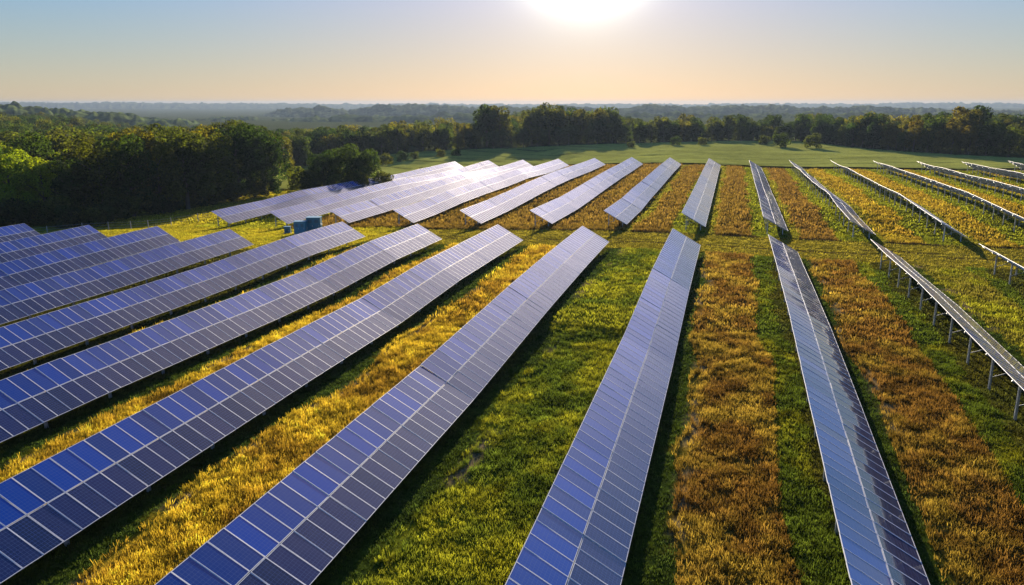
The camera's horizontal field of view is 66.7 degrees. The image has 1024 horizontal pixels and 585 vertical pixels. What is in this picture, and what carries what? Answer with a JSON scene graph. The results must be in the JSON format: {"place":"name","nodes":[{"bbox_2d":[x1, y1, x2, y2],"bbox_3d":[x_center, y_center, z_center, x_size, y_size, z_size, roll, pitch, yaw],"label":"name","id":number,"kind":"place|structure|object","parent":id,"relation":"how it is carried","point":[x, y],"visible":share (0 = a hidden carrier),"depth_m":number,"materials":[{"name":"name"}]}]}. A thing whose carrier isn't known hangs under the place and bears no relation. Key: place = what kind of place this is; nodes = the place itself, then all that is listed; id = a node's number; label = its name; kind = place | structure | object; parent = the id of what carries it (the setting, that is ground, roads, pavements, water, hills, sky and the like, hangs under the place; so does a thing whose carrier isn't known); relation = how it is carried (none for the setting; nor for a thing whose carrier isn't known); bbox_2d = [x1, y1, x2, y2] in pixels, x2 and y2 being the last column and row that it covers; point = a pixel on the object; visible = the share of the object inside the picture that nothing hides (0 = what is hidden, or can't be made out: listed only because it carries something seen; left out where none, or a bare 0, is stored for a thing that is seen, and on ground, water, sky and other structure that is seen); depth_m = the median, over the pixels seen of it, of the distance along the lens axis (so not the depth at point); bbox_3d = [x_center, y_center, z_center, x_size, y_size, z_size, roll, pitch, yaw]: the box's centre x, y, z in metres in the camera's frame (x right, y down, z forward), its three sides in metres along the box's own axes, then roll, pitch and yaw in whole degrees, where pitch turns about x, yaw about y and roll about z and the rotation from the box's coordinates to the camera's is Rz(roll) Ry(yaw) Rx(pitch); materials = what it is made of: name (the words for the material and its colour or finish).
{"place":"outdoors","nodes":[
{"label":"outdoors","id":0,"kind":"place"},
{"bbox_2d":[0,101,200,129],"bbox_3d":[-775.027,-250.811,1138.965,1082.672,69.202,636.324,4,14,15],"label":"hills","id":1,"kind":"structure","parent":0,"point":[15,108],"depth_m":989.05,"materials":[{"name":"green plant"}]},
{"bbox_2d":[259,103,501,117],"bbox_3d":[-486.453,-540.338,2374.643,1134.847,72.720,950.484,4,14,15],"label":"hills","id":2,"kind":"structure","parent":0,"point":[415,109],"depth_m":2118.08,"materials":[{"name":"green plant"}]},
{"bbox_2d":[0,108,1023,584],"bbox_3d":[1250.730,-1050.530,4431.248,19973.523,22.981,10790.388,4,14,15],"label":"ground","id":3,"kind":"structure","parent":0,"point":[392,510],"depth_m":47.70,"materials":[{"name":"green plant"}]},
{"bbox_2d":[0,198,23,224],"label":"shrub","id":4,"kind":"object","parent":3,"relation":"on","point":[3,212],"visible":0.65,"depth_m":137.22,"materials":[{"name":"green plant"}]},
{"bbox_2d":[0,149,35,202],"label":"broadleaf tree","id":5,"kind":"object","parent":3,"relation":"on","point":[13,178],"visible":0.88,"depth_m":144.15,"materials":[{"name":"green plant"}]},
{"bbox_2d":[0,223,40,242],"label":"solar panel row","id":6,"kind":"object","parent":3,"relation":"on","point":[15,232],"visible":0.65,"depth_m":109.30,"materials":[{"name":"blue glass"}]},
{"bbox_2d":[1,199,40,225],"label":"shrub","id":7,"kind":"object","parent":3,"relation":"on","point":[24,215],"visible":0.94,"depth_m":137.64,"materials":[{"name":"green plant"}]},
{"bbox_2d":[2,131,56,199],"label":"broadleaf tree","id":8,"kind":"object","parent":3,"relation":"on","point":[40,141],"visible":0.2,"depth_m":172.17,"materials":[{"name":"green plant"}]},
{"bbox_2d":[22,156,64,207],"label":"broadleaf tree","id":9,"kind":"object","parent":3,"relation":"on","point":[36,186],"visible":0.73,"depth_m":147.51,"materials":[{"name":"green plant"}]},
{"bbox_2d":[0,225,107,262],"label":"solar panel row","id":10,"kind":"object","parent":3,"relation":"on","point":[29,246],"visible":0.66,"depth_m":100.67,"materials":[{"name":"blue glass"}]},
{"bbox_2d":[54,205,84,228],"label":"shrub","id":11,"kind":"object","parent":3,"relation":"on","point":[60,212],"visible":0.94,"depth_m":136.73,"materials":[{"name":"green plant"}]},
{"bbox_2d":[48,157,96,209],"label":"broadleaf tree","id":12,"kind":"object","parent":3,"relation":"on","point":[65,178],"visible":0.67,"depth_m":146.11,"materials":[{"name":"green plant"}]},
{"bbox_2d":[55,133,99,195],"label":"broadleaf tree","id":13,"kind":"object","parent":3,"relation":"on","point":[68,154],"visible":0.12,"depth_m":164.39,"materials":[{"name":"green plant"}]},
{"bbox_2d":[0,226,179,289],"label":"solar panel row","id":14,"kind":"object","parent":3,"relation":"on","point":[37,267],"visible":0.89,"depth_m":91.44,"materials":[{"name":"blue glass"}]},
{"bbox_2d":[80,207,108,227],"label":"shrub","id":15,"kind":"object","parent":3,"relation":"on","point":[100,216],"visible":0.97,"depth_m":137.96,"materials":[{"name":"green plant"}]},
{"bbox_2d":[69,142,125,207],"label":"broadleaf tree","id":16,"kind":"object","parent":3,"relation":"on","point":[92,167],"visible":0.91,"depth_m":146.91,"materials":[{"name":"green plant"}]},
{"bbox_2d":[0,229,253,324],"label":"solar panel row","id":17,"kind":"object","parent":3,"relation":"on","point":[32,298],"visible":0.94,"depth_m":81.12,"materials":[{"name":"blue glass"}]},
{"bbox_2d":[98,133,158,216],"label":"broadleaf tree","id":18,"kind":"object","parent":3,"relation":"on","point":[129,180],"visible":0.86,"depth_m":151.20,"materials":[{"name":"green plant"}]},
{"bbox_2d":[107,127,159,190],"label":"broadleaf tree","id":19,"kind":"object","parent":3,"relation":"on","point":[148,139],"visible":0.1,"depth_m":170.45,"materials":[{"name":"green plant"}]},
{"bbox_2d":[137,140,186,212],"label":"broadleaf tree","id":20,"kind":"object","parent":3,"relation":"on","point":[166,179],"visible":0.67,"depth_m":157.87,"materials":[{"name":"green plant"}]},
{"bbox_2d":[145,123,188,195],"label":"broadleaf tree","id":21,"kind":"object","parent":3,"relation":"on","point":[153,127],"visible":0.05,"depth_m":178.57,"materials":[{"name":"green plant"}]},
{"bbox_2d":[0,222,365,370],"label":"solar panel row","id":22,"kind":"object","parent":3,"relation":"on","point":[34,338],"visible":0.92,"depth_m":71.21,"materials":[{"name":"blue glass"}]},
{"bbox_2d":[153,125,218,209],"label":"broadleaf tree","id":23,"kind":"object","parent":3,"relation":"on","point":[190,154],"visible":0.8,"depth_m":162.65,"materials":[{"name":"green plant"}]},
{"bbox_2d":[164,124,225,189],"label":"broadleaf tree","id":24,"kind":"object","parent":3,"relation":"on","point":[205,132],"visible":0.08,"depth_m":182.54,"materials":[{"name":"green plant"}]},
{"bbox_2d":[182,132,242,203],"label":"broadleaf tree","id":25,"kind":"object","parent":3,"relation":"on","point":[223,161],"visible":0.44,"depth_m":173.02,"materials":[{"name":"green plant"}]},
{"bbox_2d":[0,224,440,442],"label":"solar panel row","id":26,"kind":"object","parent":3,"relation":"on","point":[68,383],"visible":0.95,"depth_m":57.56,"materials":[{"name":"blue glass"}]},
{"bbox_2d":[219,179,247,201],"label":"shrub","id":27,"kind":"object","parent":3,"relation":"on","point":[232,190],"visible":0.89,"depth_m":177.15,"materials":[{"name":"green plant"}]},
{"bbox_2d":[211,123,267,196],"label":"broadleaf tree","id":28,"kind":"object","parent":3,"relation":"on","point":[239,146],"visible":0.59,"depth_m":184.65,"materials":[{"name":"green plant"}]},
{"bbox_2d":[238,179,258,198],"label":"shrub","id":29,"kind":"object","parent":3,"relation":"on","point":[249,185],"visible":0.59,"depth_m":184.03,"materials":[{"name":"green plant"}]},
{"bbox_2d":[0,224,522,583],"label":"solar panel row","id":30,"kind":"object","parent":3,"relation":"on","point":[66,514],"visible":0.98,"depth_m":42.55,"materials":[{"name":"blue glass"}]},
{"bbox_2d":[239,125,290,189],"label":"broadleaf tree","id":31,"kind":"object","parent":3,"relation":"on","point":[274,151],"visible":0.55,"depth_m":194.31,"materials":[{"name":"green plant"}]},
{"bbox_2d":[257,176,281,195],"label":"shrub","id":32,"kind":"object","parent":3,"relation":"on","point":[273,184],"visible":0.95,"depth_m":187.76,"materials":[{"name":"green plant"}]},
{"bbox_2d":[285,166,317,193],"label":"shrub","id":33,"kind":"object","parent":3,"relation":"on","point":[294,177],"visible":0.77,"depth_m":184.38,"materials":[{"name":"green plant"}]},
{"bbox_2d":[299,171,325,189],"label":"shrub","id":34,"kind":"object","parent":3,"relation":"on","point":[318,176],"visible":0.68,"depth_m":183.28,"materials":[{"name":"green plant"}]},
{"bbox_2d":[306,216,321,230],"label":"electrical cabinet","id":35,"kind":"object","parent":3,"relation":"on","point":[314,222],"visible":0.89,"depth_m":120.19,"materials":[{"name":"metal"}]},
{"bbox_2d":[306,150,337,184],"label":"broadleaf tree","id":36,"kind":"object","parent":3,"relation":"on","point":[317,165],"visible":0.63,"depth_m":186.18,"materials":[{"name":"green plant"}]},
{"bbox_2d":[321,170,349,185],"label":"shrub","id":37,"kind":"object","parent":3,"relation":"on","point":[330,179],"visible":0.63,"depth_m":182.11,"materials":[{"name":"green plant"}]},
{"bbox_2d":[211,161,462,225],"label":"solar panel row","id":38,"kind":"object","parent":3,"relation":"on","point":[233,214],"visible":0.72,"depth_m":159.49,"materials":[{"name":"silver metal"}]},
{"bbox_2d":[323,143,367,183],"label":"broadleaf tree","id":39,"kind":"object","parent":3,"relation":"on","point":[344,154],"visible":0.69,"depth_m":187.40,"materials":[{"name":"green plant"}]},
{"bbox_2d":[340,129,362,151],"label":"broadleaf tree","id":40,"kind":"object","parent":3,"relation":"on","point":[347,139],"visible":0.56,"depth_m":335.43,"materials":[{"name":"green plant"}]},
{"bbox_2d":[344,168,369,184],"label":"shrub","id":41,"kind":"object","parent":3,"relation":"on","point":[356,176],"visible":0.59,"depth_m":185.34,"materials":[{"name":"green plant"}]},
{"bbox_2d":[353,131,372,152],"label":"broadleaf tree","id":42,"kind":"object","parent":3,"relation":"on","point":[361,139],"visible":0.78,"depth_m":337.26,"materials":[{"name":"green plant"}]},
{"bbox_2d":[350,148,381,180],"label":"broadleaf tree","id":43,"kind":"object","parent":3,"relation":"on","point":[368,161],"visible":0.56,"depth_m":192.77,"materials":[{"name":"green plant"}]},
{"bbox_2d":[375,131,387,154],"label":"broadleaf tree","id":44,"kind":"object","parent":3,"relation":"on","point":[381,138],"visible":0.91,"depth_m":344.77,"materials":[{"name":"green plant"}]},
{"bbox_2d":[155,226,608,584],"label":"solar panel row","id":45,"kind":"object","parent":3,"relation":"on","point":[238,549],"visible":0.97,"depth_m":38.26,"materials":[{"name":"blue glass"}]},
{"bbox_2d":[269,160,498,226],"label":"solar panel row","id":46,"kind":"object","parent":3,"relation":"on","point":[291,214],"visible":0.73,"depth_m":160.01,"materials":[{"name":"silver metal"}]},
{"bbox_2d":[387,125,405,151],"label":"broadleaf tree","id":47,"kind":"object","parent":3,"relation":"on","point":[396,134],"visible":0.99,"depth_m":344.36,"materials":[{"name":"green plant"}]},
{"bbox_2d":[413,127,431,150],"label":"broadleaf tree","id":48,"kind":"object","parent":3,"relation":"on","point":[423,133],"visible":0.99,"depth_m":349.59,"materials":[{"name":"green plant"}]},
{"bbox_2d":[329,160,531,224],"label":"solar panel row","id":49,"kind":"object","parent":3,"relation":"on","point":[364,209],"visible":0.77,"depth_m":158.14,"materials":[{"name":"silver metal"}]},
{"bbox_2d":[437,125,454,149],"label":"broadleaf tree","id":50,"kind":"object","parent":3,"relation":"on","point":[444,138],"visible":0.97,"depth_m":351.42,"materials":[{"name":"green plant"}]},
{"bbox_2d":[394,159,568,223],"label":"solar panel row","id":51,"kind":"object","parent":3,"relation":"on","point":[429,207],"visible":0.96,"depth_m":155.68,"materials":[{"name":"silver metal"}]},
{"bbox_2d":[472,104,498,146],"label":"broadleaf tree","id":52,"kind":"object","parent":3,"relation":"on","point":[483,121],"visible":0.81,"depth_m":369.61,"materials":[{"name":"green plant"}]},
{"bbox_2d":[486,105,512,145],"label":"broadleaf tree","id":53,"kind":"object","parent":3,"relation":"on","point":[503,119],"visible":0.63,"depth_m":370.92,"materials":[{"name":"green plant"}]},
{"bbox_2d":[4,221,1023,352],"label":"meadow grass","id":54,"kind":"structure","parent":3,"relation":"on","point":[506,278],"depth_m":82.75,"materials":[{"name":"green plant"}]},
{"bbox_2d":[518,108,545,144],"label":"broadleaf tree","id":55,"kind":"object","parent":3,"relation":"on","point":[530,120],"visible":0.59,"depth_m":375.68,"materials":[{"name":"green plant"}]},
{"bbox_2d":[460,158,605,224],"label":"solar panel row","id":56,"kind":"object","parent":3,"relation":"on","point":[491,208],"visible":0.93,"depth_m":152.88,"materials":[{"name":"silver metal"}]},
{"bbox_2d":[536,102,564,144],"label":"broadleaf tree","id":57,"kind":"object","parent":3,"relation":"on","point":[550,113],"visible":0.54,"depth_m":378.32,"materials":[{"name":"green plant"}]},
{"bbox_2d":[111,163,1023,240],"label":"meadow grass","id":58,"kind":"structure","parent":3,"relation":"on","point":[684,177],"depth_m":145.77,"materials":[{"name":"green plant"}]},
{"bbox_2d":[570,108,590,142],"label":"broadleaf tree","id":59,"kind":"object","parent":3,"relation":"on","point":[578,116],"visible":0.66,"depth_m":382.42,"materials":[{"name":"green plant"}]},
{"bbox_2d":[530,157,642,225],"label":"solar panel row","id":60,"kind":"object","parent":3,"relation":"on","point":[564,205],"visible":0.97,"depth_m":151.24,"materials":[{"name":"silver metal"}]},
{"bbox_2d":[588,119,607,143],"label":"broadleaf tree","id":61,"kind":"object","parent":3,"relation":"on","point":[597,128],"visible":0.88,"depth_m":380.30,"materials":[{"name":"green plant"}]},
{"bbox_2d":[589,108,609,142],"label":"broadleaf tree","id":62,"kind":"object","parent":3,"relation":"on","point":[600,113],"visible":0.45,"depth_m":384.88,"materials":[{"name":"green plant"}]},
{"bbox_2d":[505,229,700,584],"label":"solar panel row","id":63,"kind":"object","parent":3,"relation":"on","point":[548,553],"visible":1,"depth_m":38.40,"materials":[{"name":"blue glass"}]},
{"bbox_2d":[633,121,647,142],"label":"broadleaf tree","id":64,"kind":"object","parent":3,"relation":"on","point":[640,129],"visible":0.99,"depth_m":384.05,"materials":[{"name":"green plant"}]},
{"bbox_2d":[604,158,680,224],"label":"solar panel row","id":65,"kind":"object","parent":3,"relation":"on","point":[637,198],"visible":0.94,"depth_m":146.94,"materials":[{"name":"blue glass"}]},
{"bbox_2d":[645,122,658,142],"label":"broadleaf tree","id":66,"kind":"object","parent":3,"relation":"on","point":[652,131],"visible":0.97,"depth_m":387.19,"materials":[{"name":"green plant"}]},
{"bbox_2d":[682,158,720,229],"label":"solar panel row","id":67,"kind":"object","parent":3,"relation":"on","point":[695,210],"visible":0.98,"depth_m":142.38,"materials":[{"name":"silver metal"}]},
{"bbox_2d":[749,160,787,234],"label":"solar panel row","id":68,"kind":"object","parent":3,"relation":"on","point":[766,198],"visible":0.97,"depth_m":135.98,"materials":[{"name":"blue glass"}]},
{"bbox_2d":[810,121,828,141],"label":"broadleaf tree","id":69,"kind":"object","parent":3,"relation":"on","point":[820,128],"visible":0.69,"depth_m":370.57,"materials":[{"name":"green plant"}]},
{"bbox_2d":[789,160,875,237],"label":"solar panel row","id":70,"kind":"object","parent":3,"relation":"on","point":[848,212],"visible":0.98,"depth_m":127.33,"materials":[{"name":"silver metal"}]},
{"bbox_2d":[825,118,845,144],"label":"broadleaf tree","id":71,"kind":"object","parent":3,"relation":"on","point":[833,123],"visible":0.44,"depth_m":359.04,"materials":[{"name":"green plant"}]},
{"bbox_2d":[768,234,929,584],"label":"solar panel row","id":72,"kind":"object","parent":3,"relation":"on","point":[877,543],"visible":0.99,"depth_m":37.81,"materials":[{"name":"blue glass"}]},
{"bbox_2d":[844,122,861,146],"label":"broadleaf tree","id":73,"kind":"object","parent":3,"relation":"on","point":[851,132],"visible":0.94,"depth_m":337.55,"materials":[{"name":"green plant"}]},
{"bbox_2d":[860,113,883,147],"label":"broadleaf tree","id":74,"kind":"object","parent":3,"relation":"on","point":[872,118],"visible":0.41,"depth_m":331.18,"materials":[{"name":"green plant"}]},
{"bbox_2d":[863,122,884,148],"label":"broadleaf tree","id":75,"kind":"object","parent":3,"relation":"on","point":[872,133],"visible":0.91,"depth_m":321.09,"materials":[{"name":"green plant"}]},
{"bbox_2d":[878,122,897,149],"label":"broadleaf tree","id":76,"kind":"object","parent":3,"relation":"on","point":[886,134],"visible":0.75,"depth_m":316.35,"materials":[{"name":"green plant"}]},
{"bbox_2d":[832,161,967,241],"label":"solar panel row","id":77,"kind":"object","parent":3,"relation":"on","point":[896,194],"visible":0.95,"depth_m":132.98,"materials":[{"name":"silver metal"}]},
{"bbox_2d":[904,125,923,151],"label":"broadleaf tree","id":78,"kind":"object","parent":3,"relation":"on","point":[911,132],"visible":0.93,"depth_m":301.11,"materials":[{"name":"green plant"}]},
{"bbox_2d":[915,127,939,152],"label":"broadleaf tree","id":79,"kind":"object","parent":3,"relation":"on","point":[928,142],"visible":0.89,"depth_m":296.82,"materials":[{"name":"green plant"}]},
{"bbox_2d":[919,118,947,152],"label":"broadleaf tree","id":80,"kind":"object","parent":3,"relation":"on","point":[937,125],"visible":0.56,"depth_m":296.76,"materials":[{"name":"green plant"}]},
{"bbox_2d":[872,240,1023,420],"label":"solar panel row","id":81,"kind":"object","parent":3,"relation":"on","point":[1011,366],"visible":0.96,"depth_m":57.87,"materials":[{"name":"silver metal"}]},
{"bbox_2d":[874,161,1023,230],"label":"solar panel row","id":82,"kind":"object","parent":3,"relation":"on","point":[945,187],"visible":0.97,"depth_m":145.40,"materials":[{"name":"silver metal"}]},
{"bbox_2d":[941,122,964,153],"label":"broadleaf tree","id":83,"kind":"object","parent":3,"relation":"on","point":[953,141],"visible":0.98,"depth_m":284.58,"materials":[{"name":"green plant"}]},
{"bbox_2d":[954,109,984,153],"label":"broadleaf tree","id":84,"kind":"object","parent":3,"relation":"on","point":[968,120],"visible":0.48,"depth_m":288.73,"materials":[{"name":"green plant"}]},
{"bbox_2d":[917,161,1023,200],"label":"solar panel row","id":85,"kind":"object","parent":3,"relation":"on","point":[991,183],"visible":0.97,"depth_m":169.07,"materials":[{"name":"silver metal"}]},
{"bbox_2d":[959,125,981,154],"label":"broadleaf tree","id":86,"kind":"object","parent":3,"relation":"on","point":[970,139],"visible":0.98,"depth_m":280.72,"materials":[{"name":"green plant"}]},
{"bbox_2d":[962,105,995,147],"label":"broadleaf tree","id":87,"kind":"object","parent":3,"relation":"on","point":[987,114],"visible":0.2,"depth_m":311.36,"materials":[{"name":"green plant"}]},
{"bbox_2d":[963,162,1023,182],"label":"solar panel row","id":88,"kind":"object","parent":3,"relation":"on","point":[1010,174],"visible":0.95,"depth_m":192.09,"materials":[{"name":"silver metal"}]},
{"bbox_2d":[980,244,1023,284],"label":"solar panel row","id":89,"kind":"object","parent":3,"relation":"on","point":[1012,263],"visible":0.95,"depth_m":81.85,"materials":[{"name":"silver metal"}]},
{"bbox_2d":[997,125,1023,156],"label":"broadleaf tree","id":90,"kind":"object","parent":3,"relation":"on","point":[1007,138],"visible":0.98,"depth_m":271.57,"materials":[{"name":"green plant"}]},
{"bbox_2d":[0,101,1023,108],"bbox_3d":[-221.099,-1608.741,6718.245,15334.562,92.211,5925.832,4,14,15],"label":"hills","id":91,"kind":"structure","parent":0,"point":[127,105],"depth_m":5604.38,"materials":[{"name":"green plant"}]},
{"bbox_2d":[0,0,1023,104],"label":"sky","id":92,"kind":"structure","parent":0,"point":[553,52],"materials":[{"name":"blue"}]},
{"bbox_2d":[196,110,1023,122],"bbox_3d":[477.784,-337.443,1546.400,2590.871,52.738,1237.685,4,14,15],"label":"hills","id":93,"kind":"structure","parent":0,"point":[460,117],"depth_m":1380.63,"materials":[{"name":"green plant"}]},
{"bbox_2d":[268,141,1023,188],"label":"crop field","id":94,"kind":"structure","parent":0,"point":[745,152],"depth_m":287.83,"materials":[{"name":"green plant"}]},
{"bbox_2d":[772,132,790,147],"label":"bush","id":95,"kind":"object","parent":94,"relation":"on","point":[779,139],"visible":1,"depth_m":332.42,"materials":[{"name":"green plant"}]},
{"bbox_2d":[803,133,822,147],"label":"bush","id":96,"kind":"object","parent":94,"relation":"on","point":[809,139],"visible":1,"depth_m":323.40,"materials":[{"name":"green plant"}]},
{"bbox_2d":[482,104,1023,114],"bbox_3d":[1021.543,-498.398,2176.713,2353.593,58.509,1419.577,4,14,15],"label":"hills","id":97,"kind":"structure","parent":0,"point":[653,109],"depth_m":1953.82,"materials":[{"name":"green plant"}]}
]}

